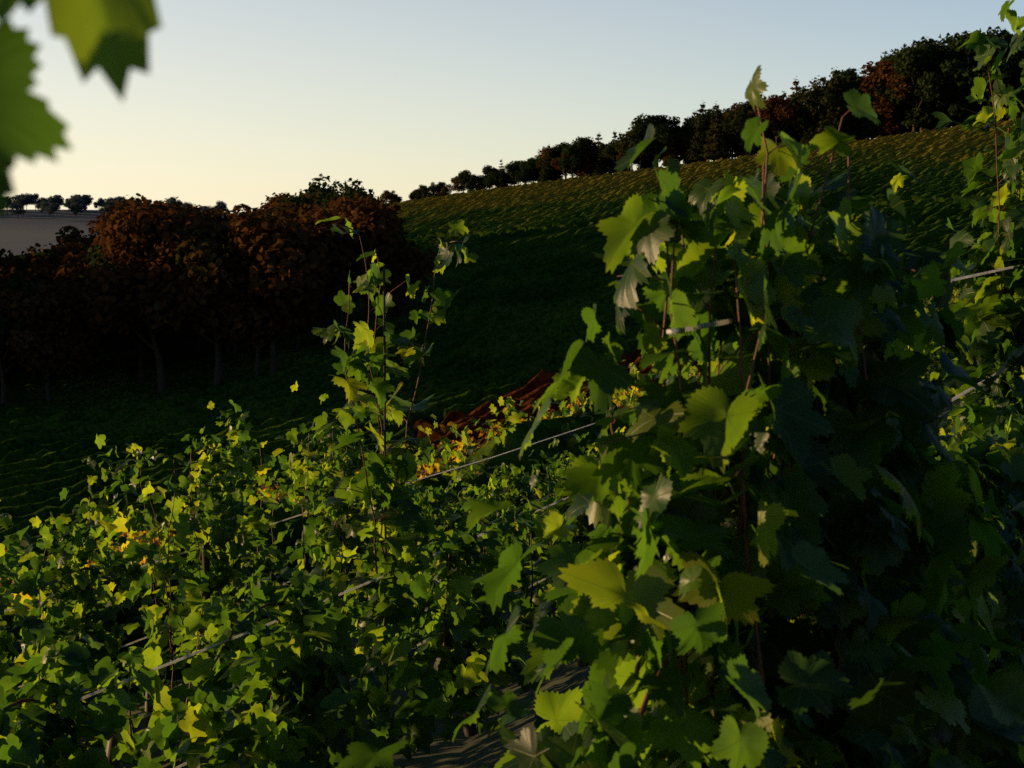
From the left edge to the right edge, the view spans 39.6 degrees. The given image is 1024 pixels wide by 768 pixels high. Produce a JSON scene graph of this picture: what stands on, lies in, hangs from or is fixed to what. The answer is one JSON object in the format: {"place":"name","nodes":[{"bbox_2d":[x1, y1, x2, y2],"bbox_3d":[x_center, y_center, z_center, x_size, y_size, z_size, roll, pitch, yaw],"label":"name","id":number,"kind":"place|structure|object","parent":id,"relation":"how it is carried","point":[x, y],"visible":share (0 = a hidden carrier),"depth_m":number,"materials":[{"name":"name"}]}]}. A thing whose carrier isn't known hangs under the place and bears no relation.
{"place":"outdoors","nodes":[
{"label":"outdoors","id":0,"kind":"place"},
{"bbox_2d":[0,0,161,217],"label":"leaf","id":1,"kind":"object","parent":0,"point":[109,39],"visible":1,"depth_m":0.50,"materials":[{"name":"green plant"}]},
{"bbox_2d":[0,210,979,767],"bbox_3d":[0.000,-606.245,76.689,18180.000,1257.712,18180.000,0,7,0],"label":"terrain","id":2,"kind":"structure","parent":0,"point":[20,232],"depth_m":8.66,"materials":[{"name":"brown soil"}]},
{"bbox_2d":[0,266,28,353],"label":"tree","id":3,"kind":"object","parent":2,"relation":"on","point":[11,273],"visible":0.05,"depth_m":171.34,"materials":[{"name":"brown plant"}]},
{"bbox_2d":[8,203,25,216],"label":"tree","id":4,"kind":"object","parent":2,"relation":"on","point":[17,209],"visible":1,"depth_m":2088.07,"materials":[{"name":"green plant"}]},
{"bbox_2d":[14,195,33,211],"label":"tree","id":5,"kind":"object","parent":2,"relation":"on","point":[25,199],"visible":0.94,"depth_m":2262.59,"materials":[{"name":"green plant"}]},
{"bbox_2d":[0,243,60,381],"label":"tree","id":6,"kind":"object","parent":2,"relation":"on","point":[32,261],"visible":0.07,"depth_m":179.22,"materials":[{"name":"brown plant"}]},
{"bbox_2d":[0,274,71,403],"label":"tree","id":7,"kind":"object","parent":2,"relation":"on","point":[7,327],"visible":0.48,"depth_m":158.71,"materials":[{"name":"brown plant"}]},
{"bbox_2d":[28,193,43,209],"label":"tree","id":8,"kind":"object","parent":2,"relation":"on","point":[35,199],"visible":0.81,"depth_m":2382.24,"materials":[{"name":"green plant"}]},
{"bbox_2d":[45,203,59,218],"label":"tree","id":9,"kind":"object","parent":2,"relation":"on","point":[53,207],"visible":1,"depth_m":2117.65,"materials":[{"name":"green plant"}]},
{"bbox_2d":[0,281,109,400],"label":"tree","id":10,"kind":"object","parent":2,"relation":"on","point":[76,343],"visible":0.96,"depth_m":159.36,"materials":[{"name":"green plant"}]},
{"bbox_2d":[70,204,83,218],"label":"tree","id":11,"kind":"object","parent":2,"relation":"on","point":[75,209],"visible":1,"depth_m":2120.78,"materials":[{"name":"green plant"}]},
{"bbox_2d":[42,238,116,366],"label":"tree","id":12,"kind":"object","parent":2,"relation":"on","point":[76,249],"visible":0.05,"depth_m":181.49,"materials":[{"name":"brown plant"}]},
{"bbox_2d":[19,249,140,381],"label":"tree","id":13,"kind":"object","parent":2,"relation":"on","point":[43,273],"visible":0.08,"depth_m":173.69,"materials":[{"name":"brown plant"}]},
{"bbox_2d":[78,194,91,205],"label":"tree","id":14,"kind":"object","parent":2,"relation":"on","point":[86,199],"visible":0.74,"depth_m":2389.48,"materials":[{"name":"green plant"}]},
{"bbox_2d":[55,225,128,346],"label":"tree","id":15,"kind":"object","parent":2,"relation":"on","point":[70,236],"visible":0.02,"depth_m":205.34,"materials":[{"name":"brown plant"}]},
{"bbox_2d":[86,215,105,242],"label":"tree","id":16,"kind":"object","parent":2,"relation":"on","point":[91,230],"visible":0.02,"depth_m":236.73,"materials":[{"name":"brown plant"}]},
{"bbox_2d":[67,244,185,383],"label":"tree","id":17,"kind":"object","parent":2,"relation":"on","point":[172,340],"visible":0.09,"depth_m":167.47,"materials":[{"name":"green plant"}]},
{"bbox_2d":[50,196,228,392],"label":"tree","id":18,"kind":"object","parent":2,"relation":"on","point":[130,234],"visible":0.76,"depth_m":158.87,"materials":[{"name":"brown plant"}]},
{"bbox_2d":[114,197,199,221],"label":"tree","id":19,"kind":"object","parent":2,"relation":"on","point":[179,208],"visible":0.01,"depth_m":211.87,"materials":[{"name":"brown plant"}]},
{"bbox_2d":[164,212,207,344],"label":"tree","id":20,"kind":"object","parent":2,"relation":"on","point":[180,218],"depth_m":196.79,"materials":[{"name":"brown plant"}]},
{"bbox_2d":[186,203,215,220],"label":"tree","id":21,"kind":"object","parent":2,"relation":"on","point":[208,216],"depth_m":222.64,"materials":[{"name":"brown plant"}]},
{"bbox_2d":[138,221,267,384],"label":"tree","id":22,"kind":"object","parent":2,"relation":"on","point":[196,254],"visible":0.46,"depth_m":156.13,"materials":[{"name":"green plant"}]},
{"bbox_2d":[184,206,230,226],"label":"tree","id":23,"kind":"object","parent":2,"relation":"on","point":[220,212],"visible":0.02,"depth_m":224.92,"materials":[{"name":"brown plant"}]},
{"bbox_2d":[144,220,272,380],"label":"tree","id":24,"kind":"object","parent":2,"relation":"on","point":[172,245],"visible":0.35,"depth_m":156.81,"materials":[{"name":"brown plant"}]},
{"bbox_2d":[189,211,332,373],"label":"tree","id":25,"kind":"object","parent":2,"relation":"on","point":[286,258],"visible":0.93,"depth_m":155.38,"materials":[{"name":"brown plant"}]},
{"bbox_2d":[216,257,306,376],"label":"tree","id":26,"kind":"object","parent":2,"relation":"on","point":[285,320],"visible":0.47,"depth_m":156.84,"materials":[{"name":"brown plant"}]},
{"bbox_2d":[228,203,321,225],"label":"tree","id":27,"kind":"object","parent":2,"relation":"on","point":[296,210],"visible":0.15,"depth_m":201.57,"materials":[{"name":"brown plant"}]},
{"bbox_2d":[261,191,304,208],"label":"tree","id":28,"kind":"object","parent":2,"relation":"on","point":[269,201],"depth_m":266.22,"materials":[{"name":"brown plant"}]},
{"bbox_2d":[202,267,388,762],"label":"trellis posts","id":29,"kind":"object","parent":2,"relation":"on","point":[205,563],"visible":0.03,"depth_m":5.58,"materials":[{"name":"wood"}]},
{"bbox_2d":[4,264,1022,767],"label":"trellis wires","id":30,"kind":"object","parent":29,"relation":"attached to","point":[726,524],"visible":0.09,"depth_m":4.69,"materials":[{"name":"metal"}]},
{"bbox_2d":[260,195,330,219],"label":"tree","id":31,"kind":"object","parent":2,"relation":"on","point":[295,200],"visible":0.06,"depth_m":225.95,"materials":[{"name":"brown plant"}]},
{"bbox_2d":[269,191,322,208],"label":"tree","id":32,"kind":"object","parent":2,"relation":"on","point":[274,200],"visible":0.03,"depth_m":244.81,"materials":[{"name":"brown plant"}]},
{"bbox_2d":[280,272,356,351],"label":"tree","id":33,"kind":"object","parent":2,"relation":"on","point":[333,304],"visible":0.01,"depth_m":172.38,"materials":[{"name":"brown plant"}]},
{"bbox_2d":[299,173,377,201],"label":"tree","id":34,"kind":"object","parent":2,"relation":"on","point":[313,189],"visible":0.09,"depth_m":248.31,"materials":[{"name":"green plant"}]},
{"bbox_2d":[284,198,414,327],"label":"tree","id":35,"kind":"object","parent":2,"relation":"on","point":[340,316],"visible":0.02,"depth_m":188.77,"materials":[{"name":"brown plant"}]},
{"bbox_2d":[298,203,402,331],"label":"tree","id":36,"kind":"object","parent":2,"relation":"on","point":[332,309],"depth_m":180.58,"materials":[{"name":"brown plant"}]},
{"bbox_2d":[324,185,385,209],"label":"tree","id":37,"kind":"object","parent":2,"relation":"on","point":[352,195],"visible":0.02,"depth_m":236.02,"materials":[{"name":"brown plant"}]},
{"bbox_2d":[294,193,435,348],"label":"tree","id":38,"kind":"object","parent":2,"relation":"on","point":[373,220],"visible":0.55,"depth_m":166.75,"materials":[{"name":"brown plant"}]},
{"bbox_2d":[311,219,435,324],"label":"tree","id":39,"kind":"object","parent":2,"relation":"on","point":[346,252],"visible":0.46,"depth_m":168.29,"materials":[{"name":"brown plant"}]},
{"bbox_2d":[380,190,395,203],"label":"tree","id":40,"kind":"object","parent":2,"relation":"on","point":[387,195],"visible":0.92,"depth_m":434.22,"materials":[{"name":"brown plant"}]},
{"bbox_2d":[414,184,428,197],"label":"tree","id":41,"kind":"object","parent":2,"relation":"on","point":[422,190],"visible":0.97,"depth_m":427.99,"materials":[{"name":"green plant"}]},
{"bbox_2d":[430,182,446,191],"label":"tree","id":42,"kind":"object","parent":2,"relation":"on","point":[439,185],"visible":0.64,"depth_m":449.16,"materials":[{"name":"green plant"}]},
{"bbox_2d":[445,177,465,192],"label":"tree","id":43,"kind":"object","parent":2,"relation":"on","point":[458,187],"visible":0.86,"depth_m":424.69,"materials":[{"name":"green plant"}]},
{"bbox_2d":[455,169,478,192],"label":"tree","id":44,"kind":"object","parent":2,"relation":"on","point":[467,178],"visible":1,"depth_m":420.32,"materials":[{"name":"green plant"}]},
{"bbox_2d":[0,303,955,695],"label":"grapevine row","id":45,"kind":"object","parent":2,"relation":"on","point":[514,439],"depth_m":14.24,"materials":[{"name":"green plant"}]},
{"bbox_2d":[476,175,494,188],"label":"tree","id":46,"kind":"object","parent":2,"relation":"on","point":[481,180],"visible":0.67,"depth_m":419.00,"materials":[{"name":"green plant"}]},
{"bbox_2d":[479,165,499,176],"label":"tree","id":47,"kind":"object","parent":2,"relation":"on","point":[487,169],"visible":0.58,"depth_m":421.55,"materials":[{"name":"green plant"}]},
{"bbox_2d":[483,171,500,187],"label":"tree","id":48,"kind":"object","parent":2,"relation":"on","point":[493,177],"visible":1,"depth_m":413.96,"materials":[{"name":"green plant"}]},
{"bbox_2d":[495,159,507,187],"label":"tree","id":49,"kind":"object","parent":2,"relation":"on","point":[500,179],"visible":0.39,"depth_m":428.14,"materials":[{"name":"green plant"}]},
{"bbox_2d":[501,172,518,185],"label":"tree","id":50,"kind":"object","parent":2,"relation":"on","point":[503,180],"visible":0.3,"depth_m":421.35,"materials":[{"name":"green plant"}]},
{"bbox_2d":[503,163,520,184],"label":"tree","id":51,"kind":"object","parent":2,"relation":"on","point":[510,169],"visible":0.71,"depth_m":412.39,"materials":[{"name":"green plant"}]},
{"bbox_2d":[0,118,1023,583],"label":"hillside","id":52,"kind":"structure","parent":2,"relation":"on","point":[534,280],"depth_m":168.04,"materials":[{"name":"green plant"}]},
{"bbox_2d":[3,64,1023,767],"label":"vine stems","id":53,"kind":"object","parent":2,"relation":"on","point":[469,732],"visible":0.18,"depth_m":2.52,"materials":[{"name":"wood"}]},
{"bbox_2d":[0,287,965,688],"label":"leaves","id":54,"kind":"object","parent":53,"relation":"attached to","point":[628,397],"visible":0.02,"depth_m":14.71,"materials":[{"name":"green plant"}]},
{"bbox_2d":[0,274,996,767],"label":"leaves","id":55,"kind":"object","parent":53,"relation":"attached to","point":[310,632],"visible":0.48,"depth_m":5.98,"materials":[{"name":"green plant"}]},
{"bbox_2d":[311,0,1023,767],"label":"leaves","id":56,"kind":"object","parent":53,"relation":"attached to","point":[923,624],"visible":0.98,"depth_m":2.44,"materials":[{"name":"green plant"}]},
{"bbox_2d":[892,339,955,384],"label":"leaves","id":57,"kind":"object","parent":53,"relation":"attached to","point":[934,358],"visible":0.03,"depth_m":24.95,"materials":[{"name":"green plant"}]},
{"bbox_2d":[515,168,532,183],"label":"tree","id":58,"kind":"object","parent":2,"relation":"on","point":[525,179],"visible":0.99,"depth_m":408.52,"materials":[{"name":"green plant"}]},
{"bbox_2d":[514,161,537,183],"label":"tree","id":59,"kind":"object","parent":2,"relation":"on","point":[527,165],"visible":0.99,"depth_m":409.20,"materials":[{"name":"green plant"}]},
{"bbox_2d":[527,155,543,181],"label":"tree","id":60,"kind":"object","parent":2,"relation":"on","point":[535,160],"visible":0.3,"depth_m":416.40,"materials":[{"name":"green plant"}]},
{"bbox_2d":[537,144,555,181],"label":"tree","id":61,"kind":"object","parent":2,"relation":"on","point":[546,174],"visible":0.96,"depth_m":404.76,"materials":[{"name":"green plant"}]},
{"bbox_2d":[536,146,559,170],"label":"tree","id":62,"kind":"object","parent":2,"relation":"on","point":[542,154],"visible":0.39,"depth_m":410.49,"materials":[{"name":"green plant"}]},
{"bbox_2d":[550,153,574,178],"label":"tree","id":63,"kind":"object","parent":2,"relation":"on","point":[555,164],"visible":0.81,"depth_m":399.53,"materials":[{"name":"brown plant"}]},
{"bbox_2d":[553,141,573,177],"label":"tree","id":64,"kind":"object","parent":2,"relation":"on","point":[561,146],"visible":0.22,"depth_m":410.73,"materials":[{"name":"green plant"}]},
{"bbox_2d":[553,144,588,176],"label":"tree","id":65,"kind":"object","parent":2,"relation":"on","point":[573,151],"visible":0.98,"depth_m":398.13,"materials":[{"name":"green plant"}]},
{"bbox_2d":[575,139,594,176],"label":"tree","id":66,"kind":"object","parent":2,"relation":"on","point":[585,169],"visible":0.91,"depth_m":399.91,"materials":[{"name":"green plant"}]},
{"bbox_2d":[570,136,599,165],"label":"tree","id":67,"kind":"object","parent":2,"relation":"on","point":[579,142],"visible":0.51,"depth_m":401.03,"materials":[{"name":"green plant"}]},
{"bbox_2d":[572,139,598,161],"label":"tree","id":68,"kind":"object","parent":2,"relation":"on","point":[595,149],"visible":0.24,"depth_m":402.10,"materials":[{"name":"green plant"}]},
{"bbox_2d":[592,143,608,175],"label":"tree","id":69,"kind":"object","parent":2,"relation":"on","point":[600,169],"visible":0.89,"depth_m":395.98,"materials":[{"name":"green plant"}]},
{"bbox_2d":[597,142,620,172],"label":"tree","id":70,"kind":"object","parent":2,"relation":"on","point":[610,152],"visible":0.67,"depth_m":393.98,"materials":[{"name":"green plant"}]},
{"bbox_2d":[616,131,643,170],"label":"tree","id":71,"kind":"object","parent":2,"relation":"on","point":[620,148],"visible":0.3,"depth_m":388.78,"materials":[{"name":"green plant"}]},
{"bbox_2d":[615,113,662,169],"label":"tree","id":72,"kind":"object","parent":2,"relation":"on","point":[636,140],"visible":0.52,"depth_m":386.63,"materials":[{"name":"green plant"}]},
{"bbox_2d":[634,152,654,168],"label":"tree","id":73,"kind":"object","parent":2,"relation":"on","point":[650,157],"visible":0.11,"depth_m":395.02,"materials":[{"name":"green plant"}]},
{"bbox_2d":[632,114,688,168],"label":"tree","id":74,"kind":"object","parent":2,"relation":"on","point":[662,130],"visible":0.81,"depth_m":385.11,"materials":[{"name":"green plant"}]},
{"bbox_2d":[661,128,680,166],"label":"tree","id":75,"kind":"object","parent":2,"relation":"on","point":[667,155],"visible":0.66,"depth_m":383.46,"materials":[{"name":"green plant"}]},
{"bbox_2d":[680,100,710,161],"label":"tree","id":76,"kind":"object","parent":2,"relation":"on","point":[690,152],"visible":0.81,"depth_m":380.99,"materials":[{"name":"green plant"}]},
{"bbox_2d":[674,113,720,161],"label":"tree","id":77,"kind":"object","parent":2,"relation":"on","point":[689,123],"visible":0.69,"depth_m":382.60,"materials":[{"name":"green plant"}]},
{"bbox_2d":[699,108,730,118],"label":"tree","id":78,"kind":"object","parent":2,"relation":"on","point":[710,113],"visible":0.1,"depth_m":391.49,"materials":[{"name":"green plant"}]},
{"bbox_2d":[700,101,736,159],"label":"tree","id":79,"kind":"object","parent":2,"relation":"on","point":[722,149],"visible":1,"depth_m":375.72,"materials":[{"name":"green plant"}]},
{"bbox_2d":[711,102,744,156],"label":"tree","id":80,"kind":"object","parent":2,"relation":"on","point":[733,106],"visible":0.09,"depth_m":380.36,"materials":[{"name":"green plant"}]},
{"bbox_2d":[720,102,770,154],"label":"tree","id":81,"kind":"object","parent":2,"relation":"on","point":[734,122],"visible":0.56,"depth_m":372.20,"materials":[{"name":"green plant"}]},
{"bbox_2d":[738,104,765,155],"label":"tree","id":82,"kind":"object","parent":2,"relation":"on","point":[753,150],"visible":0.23,"depth_m":374.52,"materials":[{"name":"green plant"}]},
{"bbox_2d":[746,94,798,145],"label":"tree","id":83,"kind":"object","parent":2,"relation":"on","point":[776,109],"visible":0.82,"depth_m":366.18,"materials":[{"name":"brown plant"}]},
{"bbox_2d":[761,97,790,138],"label":"tree","id":84,"kind":"object","parent":2,"relation":"on","point":[767,132],"visible":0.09,"depth_m":372.43,"materials":[{"name":"green plant"}]},
{"bbox_2d":[769,91,791,144],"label":"tree","id":85,"kind":"object","parent":2,"relation":"on","point":[773,139],"visible":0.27,"depth_m":371.97,"materials":[{"name":"green plant"}]},
{"bbox_2d":[789,76,805,140],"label":"tree","id":86,"kind":"object","parent":2,"relation":"on","point":[795,83],"visible":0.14,"depth_m":372.76,"materials":[{"name":"green plant"}]},
{"bbox_2d":[800,111,818,146],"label":"tree","id":87,"kind":"object","parent":2,"relation":"on","point":[811,132],"visible":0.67,"depth_m":364.52,"materials":[{"name":"green plant"}]},
{"bbox_2d":[789,75,850,130],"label":"tree","id":88,"kind":"object","parent":2,"relation":"on","point":[815,95],"visible":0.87,"depth_m":360.55,"materials":[{"name":"green plant"}]},
{"bbox_2d":[815,66,853,135],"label":"tree","id":89,"kind":"object","parent":2,"relation":"on","point":[834,120],"visible":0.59,"depth_m":358.94,"materials":[{"name":"green plant"}]},
{"bbox_2d":[829,68,868,106],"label":"tree","id":90,"kind":"object","parent":2,"relation":"on","point":[848,73],"visible":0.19,"depth_m":365.62,"materials":[{"name":"green plant"}]},
{"bbox_2d":[859,97,883,139],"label":"tree","id":91,"kind":"object","parent":2,"relation":"on","point":[871,129],"visible":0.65,"depth_m":358.75,"materials":[{"name":"green plant"}]},
{"bbox_2d":[858,60,923,135],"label":"tree","id":92,"kind":"object","parent":2,"relation":"on","point":[885,71],"visible":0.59,"depth_m":353.12,"materials":[{"name":"brown plant"}]},
{"bbox_2d":[878,98,903,135],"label":"tree","id":93,"kind":"object","parent":2,"relation":"on","point":[894,127],"visible":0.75,"depth_m":355.32,"materials":[{"name":"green plant"}]},
{"bbox_2d":[866,48,934,134],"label":"tree","id":94,"kind":"object","parent":2,"relation":"on","point":[889,57],"visible":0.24,"depth_m":356.08,"materials":[{"name":"green plant"}]},
{"bbox_2d":[892,104,916,132],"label":"tree","id":95,"kind":"object","parent":2,"relation":"on","point":[910,128],"visible":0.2,"depth_m":361.78,"materials":[{"name":"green plant"}]},
{"bbox_2d":[884,44,949,132],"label":"tree","id":96,"kind":"object","parent":2,"relation":"on","point":[916,61],"visible":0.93,"depth_m":344.49,"materials":[{"name":"green plant"}]},
{"bbox_2d":[901,84,937,131],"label":"tree","id":97,"kind":"object","parent":2,"relation":"on","point":[925,110],"visible":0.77,"depth_m":349.10,"materials":[{"name":"green plant"}]},
{"bbox_2d":[905,32,971,126],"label":"tree","id":98,"kind":"object","parent":2,"relation":"on","point":[943,48],"visible":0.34,"depth_m":349.88,"materials":[{"name":"green plant"}]},
{"bbox_2d":[924,80,970,126],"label":"tree","id":99,"kind":"object","parent":2,"relation":"on","point":[957,106],"visible":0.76,"depth_m":345.83,"materials":[{"name":"green plant"}]},
{"bbox_2d":[931,33,977,76],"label":"tree","id":100,"kind":"object","parent":2,"relation":"on","point":[943,61],"visible":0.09,"depth_m":348.99,"materials":[{"name":"green plant"}]},
{"bbox_2d":[946,66,980,123],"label":"tree","id":101,"kind":"object","parent":2,"relation":"on","point":[960,119],"visible":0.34,"depth_m":347.06,"materials":[{"name":"green plant"}]},
{"bbox_2d":[965,85,992,119],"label":"tree","id":102,"kind":"object","parent":2,"relation":"on","point":[976,108],"visible":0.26,"depth_m":345.43,"materials":[{"name":"green plant"}]},
{"bbox_2d":[939,26,1023,106],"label":"tree","id":103,"kind":"object","parent":2,"relation":"on","point":[969,75],"visible":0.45,"depth_m":337.85,"materials":[{"name":"green plant"}]},
{"bbox_2d":[965,30,1023,120],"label":"tree","id":104,"kind":"object","parent":2,"relation":"on","point":[1006,56],"visible":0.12,"depth_m":340.91,"materials":[{"name":"green plant"}]},
{"bbox_2d":[1003,77,1023,118],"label":"tree","id":105,"kind":"object","parent":2,"relation":"on","point":[1019,95],"visible":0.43,"depth_m":340.34,"materials":[{"name":"green plant"}]},
{"bbox_2d":[7,0,1023,212],"label":"sky","id":106,"kind":"structure","parent":0,"point":[239,101],"materials":[{"name":"blue"}]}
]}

